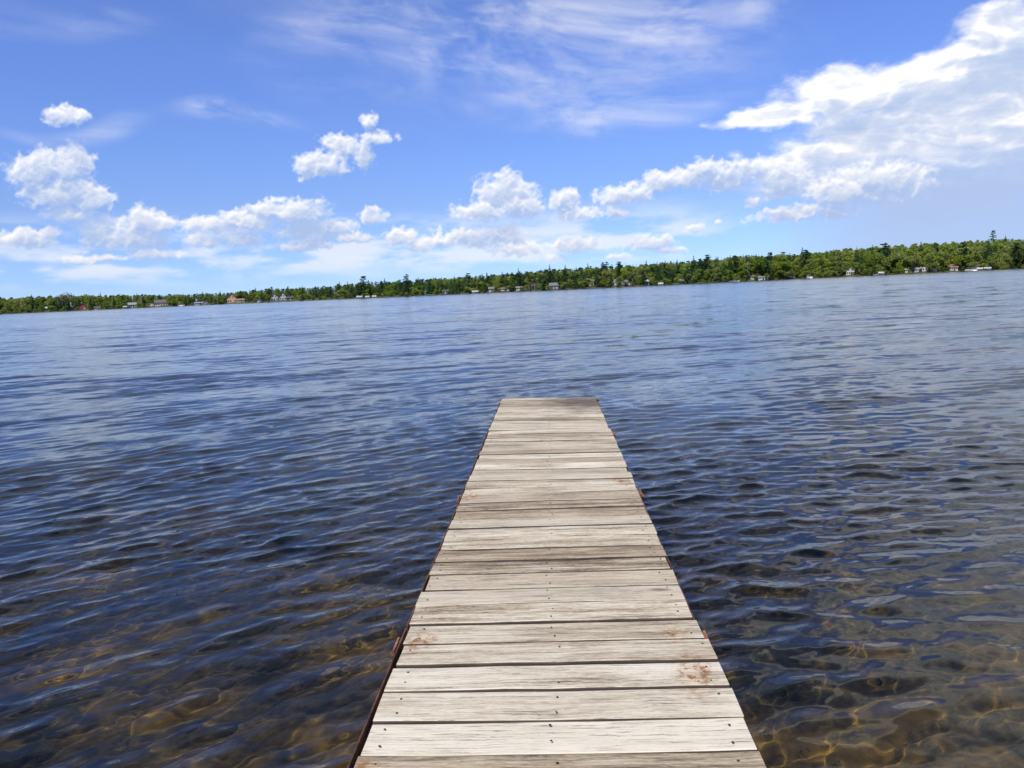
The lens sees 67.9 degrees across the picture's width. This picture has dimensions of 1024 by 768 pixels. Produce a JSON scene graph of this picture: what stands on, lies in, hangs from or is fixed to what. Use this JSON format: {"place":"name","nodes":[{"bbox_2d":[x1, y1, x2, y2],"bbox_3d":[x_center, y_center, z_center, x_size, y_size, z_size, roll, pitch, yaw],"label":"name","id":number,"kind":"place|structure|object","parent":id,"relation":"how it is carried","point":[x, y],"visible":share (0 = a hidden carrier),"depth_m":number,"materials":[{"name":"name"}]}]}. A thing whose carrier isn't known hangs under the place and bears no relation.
{"place":"outdoors","nodes":[
{"label":"outdoors","id":0,"kind":"place"},
{"bbox_2d":[0,269,1023,767],"bbox_3d":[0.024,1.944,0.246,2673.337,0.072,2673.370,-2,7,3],"label":"water","id":1,"kind":"structure","parent":0,"point":[222,529],"depth_m":7.26,"materials":[{"name":"blue liquid"}]},
{"bbox_2d":[0,0,1023,274],"bbox_3d":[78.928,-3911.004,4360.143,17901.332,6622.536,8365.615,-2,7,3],"label":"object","id":2,"kind":"structure","parent":0,"point":[922,148],"depth_m":7865.62,"materials":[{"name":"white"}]},
{"bbox_2d":[0,261,1023,313],"bbox_3d":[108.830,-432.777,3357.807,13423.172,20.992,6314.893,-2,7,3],"label":"shore ground","id":3,"kind":"structure","parent":0,"point":[462,292],"depth_m":557.16,"materials":[{"name":"green plant"}]},
{"bbox_2d":[3,302,10,310],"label":"broadleaf tree","id":4,"kind":"object","parent":3,"relation":"on","point":[6,306],"visible":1,"depth_m":769.16,"materials":[{"name":"green plant"}]},
{"bbox_2d":[11,299,20,308],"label":"broadleaf tree","id":5,"kind":"object","parent":3,"relation":"on","point":[17,303],"visible":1,"depth_m":771.30,"materials":[{"name":"green plant"}]},
{"bbox_2d":[45,299,54,308],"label":"broadleaf tree","id":6,"kind":"object","parent":3,"relation":"on","point":[49,304],"visible":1,"depth_m":761.63,"materials":[{"name":"green plant"}]},
{"bbox_2d":[57,294,66,306],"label":"bare tree","id":7,"kind":"object","parent":3,"relation":"on","point":[61,298],"visible":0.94,"depth_m":772.59,"materials":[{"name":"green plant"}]},
{"bbox_2d":[63,292,73,308],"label":"bare tree","id":8,"kind":"object","parent":3,"relation":"on","point":[70,296],"visible":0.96,"depth_m":768.53,"materials":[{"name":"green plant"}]},
{"bbox_2d":[77,303,87,309],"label":"cottage","id":9,"kind":"structure","parent":3,"relation":"on","point":[82,306],"depth_m":765.21,"materials":[{"name":"red paint"}]},
{"bbox_2d":[95,297,105,304],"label":"broadleaf tree","id":10,"kind":"object","parent":3,"relation":"on","point":[101,299],"visible":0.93,"depth_m":757.57,"materials":[{"name":"green plant"}]},
{"bbox_2d":[128,302,136,306],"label":"cottage","id":11,"kind":"structure","parent":3,"relation":"on","point":[132,304],"depth_m":753.20,"materials":[{"name":"white paint"}]},
{"bbox_2d":[154,299,167,305],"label":"house","id":12,"kind":"structure","parent":3,"relation":"on","point":[160,302],"depth_m":738.00,"materials":[{"name":"beige paint"}]},
{"bbox_2d":[227,294,235,302],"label":"house","id":13,"kind":"structure","parent":3,"relation":"on","point":[231,298],"depth_m":714.52,"materials":[{"name":"pink paint"}]},
{"bbox_2d":[270,294,277,300],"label":"house","id":14,"kind":"structure","parent":3,"relation":"on","point":[273,297],"depth_m":688.84,"materials":[{"name":"white paint"}]},
{"bbox_2d":[279,292,285,299],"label":"house","id":15,"kind":"structure","parent":3,"relation":"on","point":[282,296],"depth_m":687.15,"materials":[{"name":"white paint"}]},
{"bbox_2d":[358,276,368,291],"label":"pine tree","id":16,"kind":"object","parent":3,"relation":"on","point":[362,280],"visible":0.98,"depth_m":630.25,"materials":[{"name":"green plant"}]},
{"bbox_2d":[402,274,413,291],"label":"pine tree","id":17,"kind":"object","parent":3,"relation":"on","point":[405,279],"visible":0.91,"depth_m":606.48,"materials":[{"name":"green plant"}]},
{"bbox_2d":[426,279,431,293],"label":"spruce tree","id":18,"kind":"object","parent":3,"relation":"on","point":[428,289],"visible":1,"depth_m":599.02,"materials":[{"name":"green plant"}]},
{"bbox_2d":[493,278,500,286],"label":"broadleaf tree","id":19,"kind":"object","parent":3,"relation":"on","point":[495,282],"visible":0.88,"depth_m":556.36,"materials":[{"name":"green plant"}]},
{"bbox_2d":[0,238,1023,309],"bbox_3d":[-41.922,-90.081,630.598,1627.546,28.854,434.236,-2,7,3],"label":"forest","id":20,"kind":"object","parent":3,"relation":"on","point":[846,257],"visible":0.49,"depth_m":589.85,"materials":[{"name":"green plant"}]},
{"bbox_2d":[0,259,1023,312],"bbox_3d":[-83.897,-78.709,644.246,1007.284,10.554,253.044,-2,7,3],"label":"undergrowth","id":21,"kind":"object","parent":3,"relation":"on","point":[828,271],"visible":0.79,"depth_m":552.83,"materials":[{"name":"green plant"}]},
{"bbox_2d":[528,282,536,289],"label":"cabin","id":22,"kind":"object","parent":3,"relation":"on","point":[532,285],"visible":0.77,"depth_m":530.60,"materials":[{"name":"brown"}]},
{"bbox_2d":[536,275,541,286],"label":"spruce tree","id":23,"kind":"object","parent":3,"relation":"on","point":[539,279],"visible":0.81,"depth_m":529.47,"materials":[{"name":"green plant"}]},
{"bbox_2d":[545,271,552,282],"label":"pine tree","id":24,"kind":"object","parent":3,"relation":"on","point":[548,278],"visible":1,"depth_m":531.93,"materials":[{"name":"green plant"}]},
{"bbox_2d":[549,283,558,288],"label":"house","id":25,"kind":"structure","parent":3,"relation":"on","point":[554,285],"depth_m":525.22,"materials":[{"name":"white paint"}]},
{"bbox_2d":[560,269,567,281],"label":"pine tree","id":26,"kind":"object","parent":3,"relation":"on","point":[564,273],"visible":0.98,"depth_m":535.74,"materials":[{"name":"green plant"}]},
{"bbox_2d":[570,269,574,284],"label":"spruce tree","id":27,"kind":"object","parent":3,"relation":"on","point":[573,278],"visible":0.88,"depth_m":532.00,"materials":[{"name":"green plant"}]},
{"bbox_2d":[595,271,598,286],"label":"spruce tree","id":28,"kind":"object","parent":3,"relation":"on","point":[596,280],"visible":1,"depth_m":526.99,"materials":[{"name":"green plant"}]},
{"bbox_2d":[601,269,610,278],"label":"broadleaf tree","id":29,"kind":"object","parent":3,"relation":"on","point":[605,272],"visible":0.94,"depth_m":542.38,"materials":[{"name":"green plant"}]},
{"bbox_2d":[606,272,616,280],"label":"broadleaf tree","id":30,"kind":"object","parent":3,"relation":"on","point":[614,275],"visible":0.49,"depth_m":541.00,"materials":[{"name":"green plant"}]},
{"bbox_2d":[615,262,624,276],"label":"pine tree","id":31,"kind":"object","parent":3,"relation":"on","point":[619,267],"visible":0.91,"depth_m":541.22,"materials":[{"name":"green plant"}]},
{"bbox_2d":[617,267,631,279],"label":"broadleaf tree","id":32,"kind":"object","parent":3,"relation":"on","point":[623,270],"visible":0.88,"depth_m":534.39,"materials":[{"name":"green plant"}]},
{"bbox_2d":[626,271,638,284],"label":"broadleaf tree","id":33,"kind":"object","parent":3,"relation":"on","point":[629,274],"visible":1,"depth_m":528.85,"materials":[{"name":"green plant"}]},
{"bbox_2d":[633,266,643,279],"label":"broadleaf tree","id":34,"kind":"object","parent":3,"relation":"on","point":[640,269],"visible":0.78,"depth_m":539.69,"materials":[{"name":"green plant"}]},
{"bbox_2d":[639,271,645,284],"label":"pine tree","id":35,"kind":"object","parent":3,"relation":"on","point":[643,279],"visible":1,"depth_m":533.85,"materials":[{"name":"green plant"}]},
{"bbox_2d":[654,262,659,282],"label":"spruce tree","id":36,"kind":"object","parent":3,"relation":"on","point":[656,274],"visible":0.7,"depth_m":541.19,"materials":[{"name":"green plant"}]},
{"bbox_2d":[657,268,663,282],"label":"spruce tree","id":37,"kind":"object","parent":3,"relation":"on","point":[659,276],"visible":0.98,"depth_m":530.96,"materials":[{"name":"green plant"}]},
{"bbox_2d":[667,267,672,282],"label":"pine tree","id":38,"kind":"object","parent":3,"relation":"on","point":[669,270],"visible":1,"depth_m":533.73,"materials":[{"name":"green plant"}]},
{"bbox_2d":[677,267,686,278],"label":"broadleaf tree","id":39,"kind":"object","parent":3,"relation":"on","point":[682,270],"visible":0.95,"depth_m":538.36,"materials":[{"name":"green plant"}]},
{"bbox_2d":[692,268,701,278],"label":"broadleaf tree","id":40,"kind":"object","parent":3,"relation":"on","point":[696,274],"visible":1,"depth_m":538.78,"materials":[{"name":"green plant"}]},
{"bbox_2d":[695,259,703,272],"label":"pine tree","id":41,"kind":"object","parent":3,"relation":"on","point":[700,265],"visible":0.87,"depth_m":543.51,"materials":[{"name":"green plant"}]},
{"bbox_2d":[702,254,711,271],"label":"pine tree","id":42,"kind":"object","parent":3,"relation":"on","point":[706,261],"visible":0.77,"depth_m":566.65,"materials":[{"name":"green plant"}]},
{"bbox_2d":[703,268,711,278],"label":"broadleaf tree","id":43,"kind":"object","parent":3,"relation":"on","point":[707,275],"visible":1,"depth_m":536.33,"materials":[{"name":"green plant"}]},
{"bbox_2d":[711,257,720,278],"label":"spruce tree","id":44,"kind":"object","parent":3,"relation":"on","point":[716,265],"visible":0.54,"depth_m":540.10,"materials":[{"name":"green plant"}]},
{"bbox_2d":[711,267,721,275],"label":"broadleaf tree","id":45,"kind":"object","parent":3,"relation":"on","point":[716,269],"visible":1,"depth_m":527.45,"materials":[{"name":"green plant"}]},
{"bbox_2d":[720,261,727,277],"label":"spruce tree","id":46,"kind":"object","parent":3,"relation":"on","point":[724,271],"visible":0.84,"depth_m":539.77,"materials":[{"name":"green plant"}]},
{"bbox_2d":[728,255,733,270],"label":"spruce tree","id":47,"kind":"object","parent":3,"relation":"on","point":[729,262],"visible":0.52,"depth_m":564.75,"materials":[{"name":"green plant"}]},
{"bbox_2d":[728,255,741,272],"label":"pine tree","id":48,"kind":"object","parent":3,"relation":"on","point":[736,261],"visible":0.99,"depth_m":552.83,"materials":[{"name":"green plant"}]},
{"bbox_2d":[737,265,745,277],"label":"broadleaf tree","id":49,"kind":"object","parent":3,"relation":"on","point":[740,268],"visible":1,"depth_m":539.47,"materials":[{"name":"green plant"}]},
{"bbox_2d":[742,262,750,279],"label":"broadleaf tree","id":50,"kind":"object","parent":3,"relation":"on","point":[747,268],"visible":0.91,"depth_m":543.10,"materials":[{"name":"green plant"}]},
{"bbox_2d":[752,256,769,273],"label":"broadleaf tree","id":51,"kind":"object","parent":3,"relation":"on","point":[758,263],"visible":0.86,"depth_m":545.76,"materials":[{"name":"green plant"}]},
{"bbox_2d":[758,276,768,280],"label":"boathouse","id":52,"kind":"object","parent":3,"relation":"on","point":[761,277],"visible":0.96,"depth_m":535.81,"materials":[{"name":"white paint"}]},
{"bbox_2d":[760,256,772,272],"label":"pine tree","id":53,"kind":"object","parent":3,"relation":"on","point":[766,262],"visible":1,"depth_m":535.08,"materials":[{"name":"green plant"}]},
{"bbox_2d":[763,262,773,273],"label":"broadleaf tree","id":54,"kind":"object","parent":3,"relation":"on","point":[768,267],"visible":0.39,"depth_m":545.91,"materials":[{"name":"green plant"}]},
{"bbox_2d":[771,263,782,275],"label":"broadleaf tree","id":55,"kind":"object","parent":3,"relation":"on","point":[777,266],"visible":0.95,"depth_m":544.01,"materials":[{"name":"green plant"}]},
{"bbox_2d":[771,261,790,276],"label":"broadleaf tree","id":56,"kind":"object","parent":3,"relation":"on","point":[776,272],"visible":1,"depth_m":542.94,"materials":[{"name":"green plant"}]},
{"bbox_2d":[771,254,791,271],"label":"broadleaf tree","id":57,"kind":"object","parent":3,"relation":"on","point":[782,257],"visible":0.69,"depth_m":549.37,"materials":[{"name":"green plant"}]},
{"bbox_2d":[780,263,789,278],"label":"broadleaf tree","id":58,"kind":"object","parent":3,"relation":"on","point":[785,272],"visible":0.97,"depth_m":542.10,"materials":[{"name":"green plant"}]},
{"bbox_2d":[791,265,800,277],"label":"broadleaf tree","id":59,"kind":"object","parent":3,"relation":"on","point":[796,268],"visible":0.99,"depth_m":552.02,"materials":[{"name":"green plant"}]},
{"bbox_2d":[795,259,805,271],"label":"broadleaf tree","id":60,"kind":"object","parent":3,"relation":"on","point":[797,263],"visible":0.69,"depth_m":561.61,"materials":[{"name":"green plant"}]},
{"bbox_2d":[798,247,804,267],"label":"spruce tree","id":61,"kind":"object","parent":3,"relation":"on","point":[802,255],"visible":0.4,"depth_m":566.72,"materials":[{"name":"green plant"}]},
{"bbox_2d":[800,250,814,270],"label":"pine tree","id":62,"kind":"object","parent":3,"relation":"on","point":[808,255],"visible":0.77,"depth_m":554.95,"materials":[{"name":"green plant"}]},
{"bbox_2d":[802,262,814,273],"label":"broadleaf tree","id":63,"kind":"object","parent":3,"relation":"on","point":[807,268],"visible":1,"depth_m":541.12,"materials":[{"name":"green plant"}]},
{"bbox_2d":[803,258,819,271],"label":"broadleaf tree","id":64,"kind":"object","parent":3,"relation":"on","point":[809,261],"visible":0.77,"depth_m":548.62,"materials":[{"name":"green plant"}]},
{"bbox_2d":[816,257,830,269],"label":"broadleaf tree","id":65,"kind":"object","parent":3,"relation":"on","point":[824,261],"visible":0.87,"depth_m":559.05,"materials":[{"name":"green plant"}]},
{"bbox_2d":[828,256,836,266],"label":"broadleaf tree","id":66,"kind":"object","parent":3,"relation":"on","point":[834,259],"visible":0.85,"depth_m":559.84,"materials":[{"name":"green plant"}]},
{"bbox_2d":[828,250,843,264],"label":"broadleaf tree","id":67,"kind":"object","parent":3,"relation":"on","point":[834,253],"visible":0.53,"depth_m":568.71,"materials":[{"name":"green plant"}]},
{"bbox_2d":[832,258,844,274],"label":"broadleaf tree","id":68,"kind":"object","parent":3,"relation":"on","point":[839,267],"visible":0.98,"depth_m":554.21,"materials":[{"name":"green plant"}]},
{"bbox_2d":[846,267,854,274],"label":"house","id":69,"kind":"structure","parent":3,"relation":"on","point":[849,270],"depth_m":555.76,"materials":[{"name":"white paint"}]},
{"bbox_2d":[853,248,859,268],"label":"spruce tree","id":70,"kind":"object","parent":3,"relation":"on","point":[856,255],"visible":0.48,"depth_m":564.18,"materials":[{"name":"green plant"}]},
{"bbox_2d":[853,262,860,271],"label":"broadleaf tree","id":71,"kind":"object","parent":3,"relation":"on","point":[855,265],"visible":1,"depth_m":547.20,"materials":[{"name":"green plant"}]},
{"bbox_2d":[858,250,865,272],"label":"spruce tree","id":72,"kind":"object","parent":3,"relation":"on","point":[862,261],"visible":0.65,"depth_m":556.57,"materials":[{"name":"green plant"}]},
{"bbox_2d":[859,263,866,270],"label":"broadleaf tree","id":73,"kind":"object","parent":3,"relation":"on","point":[862,267],"visible":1,"depth_m":547.71,"materials":[{"name":"green plant"}]},
{"bbox_2d":[863,253,878,271],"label":"broadleaf tree","id":74,"kind":"object","parent":3,"relation":"on","point":[871,258],"visible":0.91,"depth_m":558.28,"materials":[{"name":"green plant"}]},
{"bbox_2d":[871,260,876,273],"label":"spruce tree","id":75,"kind":"object","parent":3,"relation":"on","point":[873,270],"visible":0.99,"depth_m":542.06,"materials":[{"name":"green plant"}]},
{"bbox_2d":[880,243,890,254],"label":"pine tree","id":76,"kind":"object","parent":3,"relation":"on","point":[885,246],"visible":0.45,"depth_m":579.98,"materials":[{"name":"green plant"}]},
{"bbox_2d":[881,255,893,273],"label":"broadleaf tree","id":77,"kind":"object","parent":3,"relation":"on","point":[887,260],"visible":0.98,"depth_m":552.90,"materials":[{"name":"green plant"}]},
{"bbox_2d":[891,252,907,271],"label":"broadleaf tree","id":78,"kind":"object","parent":3,"relation":"on","point":[896,256],"visible":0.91,"depth_m":557.98,"materials":[{"name":"green plant"}]},
{"bbox_2d":[895,262,903,269],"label":"broadleaf tree","id":79,"kind":"object","parent":3,"relation":"on","point":[898,264],"visible":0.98,"depth_m":553.98,"materials":[{"name":"green plant"}]},
{"bbox_2d":[901,256,910,271],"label":"broadleaf tree","id":80,"kind":"object","parent":3,"relation":"on","point":[905,264],"visible":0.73,"depth_m":558.71,"materials":[{"name":"green plant"}]},
{"bbox_2d":[905,254,920,271],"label":"broadleaf tree","id":81,"kind":"object","parent":3,"relation":"on","point":[913,259],"visible":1,"depth_m":550.50,"materials":[{"name":"green plant"}]},
{"bbox_2d":[922,251,935,265],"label":"broadleaf tree","id":82,"kind":"object","parent":3,"relation":"on","point":[930,260],"visible":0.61,"depth_m":545.36,"materials":[{"name":"green plant"}]},
{"bbox_2d":[925,254,935,270],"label":"broadleaf tree","id":83,"kind":"object","parent":3,"relation":"on","point":[929,264],"visible":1,"depth_m":539.62,"materials":[{"name":"green plant"}]},
{"bbox_2d":[923,251,938,265],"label":"broadleaf tree","id":84,"kind":"object","parent":3,"relation":"on","point":[937,264],"visible":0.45,"depth_m":546.00,"materials":[{"name":"green plant"}]},
{"bbox_2d":[937,252,950,269],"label":"broadleaf tree","id":85,"kind":"object","parent":3,"relation":"on","point":[941,259],"visible":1,"depth_m":548.00,"materials":[{"name":"green plant"}]},
{"bbox_2d":[937,251,953,269],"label":"broadleaf tree","id":86,"kind":"object","parent":3,"relation":"on","point":[947,258],"visible":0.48,"depth_m":557.80,"materials":[{"name":"green plant"}]},
{"bbox_2d":[949,264,958,270],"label":"house","id":87,"kind":"structure","parent":3,"relation":"on","point":[953,267],"depth_m":548.72,"materials":[{"name":"white paint"}]},
{"bbox_2d":[951,256,963,264],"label":"broadleaf tree","id":88,"kind":"object","parent":3,"relation":"on","point":[958,260],"visible":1,"depth_m":547.51,"materials":[{"name":"green plant"}]},
{"bbox_2d":[950,245,973,264],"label":"broadleaf tree","id":89,"kind":"object","parent":3,"relation":"on","point":[958,253],"visible":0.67,"depth_m":551.87,"materials":[{"name":"green plant"}]},
{"bbox_2d":[954,242,969,266],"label":"pine tree","id":90,"kind":"object","parent":3,"relation":"on","point":[965,245],"visible":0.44,"depth_m":556.81,"materials":[{"name":"green plant"}]},
{"bbox_2d":[960,248,972,269],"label":"pine tree","id":91,"kind":"object","parent":3,"relation":"on","point":[965,251],"visible":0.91,"depth_m":549.95,"materials":[{"name":"green plant"}]},
{"bbox_2d":[963,254,976,266],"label":"broadleaf tree","id":92,"kind":"object","parent":3,"relation":"on","point":[968,261],"visible":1,"depth_m":544.51,"materials":[{"name":"green plant"}]},
{"bbox_2d":[986,248,992,266],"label":"spruce tree","id":93,"kind":"object","parent":3,"relation":"on","point":[989,252],"visible":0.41,"depth_m":549.14,"materials":[{"name":"green plant"}]},
{"bbox_2d":[983,239,996,263],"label":"spruce tree","id":94,"kind":"object","parent":3,"relation":"on","point":[988,246],"visible":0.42,"depth_m":555.88,"materials":[{"name":"green plant"}]},
{"bbox_2d":[988,230,996,241],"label":"pine tree","id":95,"kind":"object","parent":3,"relation":"on","point":[993,237],"visible":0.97,"depth_m":692.43,"materials":[{"name":"green plant"}]},
{"bbox_2d":[986,252,999,268],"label":"broadleaf tree","id":96,"kind":"object","parent":3,"relation":"on","point":[992,260],"visible":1,"depth_m":537.19,"materials":[{"name":"green plant"}]},
{"bbox_2d":[1000,253,1012,267],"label":"broadleaf tree","id":97,"kind":"object","parent":3,"relation":"on","point":[1005,255],"visible":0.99,"depth_m":539.20,"materials":[{"name":"green plant"}]},
{"bbox_2d":[1007,243,1023,267],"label":"pine tree","id":98,"kind":"object","parent":3,"relation":"on","point":[1016,252],"visible":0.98,"depth_m":542.15,"materials":[{"name":"green plant"}]},
{"bbox_2d":[1014,254,1021,267],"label":"spruce tree","id":99,"kind":"object","parent":3,"relation":"on","point":[1018,264],"visible":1,"depth_m":542.98,"materials":[{"name":"green plant"}]},
{"bbox_2d":[1019,244,1023,257],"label":"broadleaf tree","id":100,"kind":"object","parent":3,"relation":"on","point":[1022,247],"visible":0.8,"depth_m":545.67,"materials":[{"name":"green plant"}]},
{"bbox_3d":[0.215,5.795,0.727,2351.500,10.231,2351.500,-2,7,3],"label":"lake bed","id":101,"kind":"structure","parent":0,"visible":0},
{"bbox_2d":[347,397,765,767],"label":"wooden dock","id":102,"kind":"object","parent":101,"relation":"on","point":[552,622],"visible":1,"depth_m":3.09,"materials":[{"name":"grey wood"}]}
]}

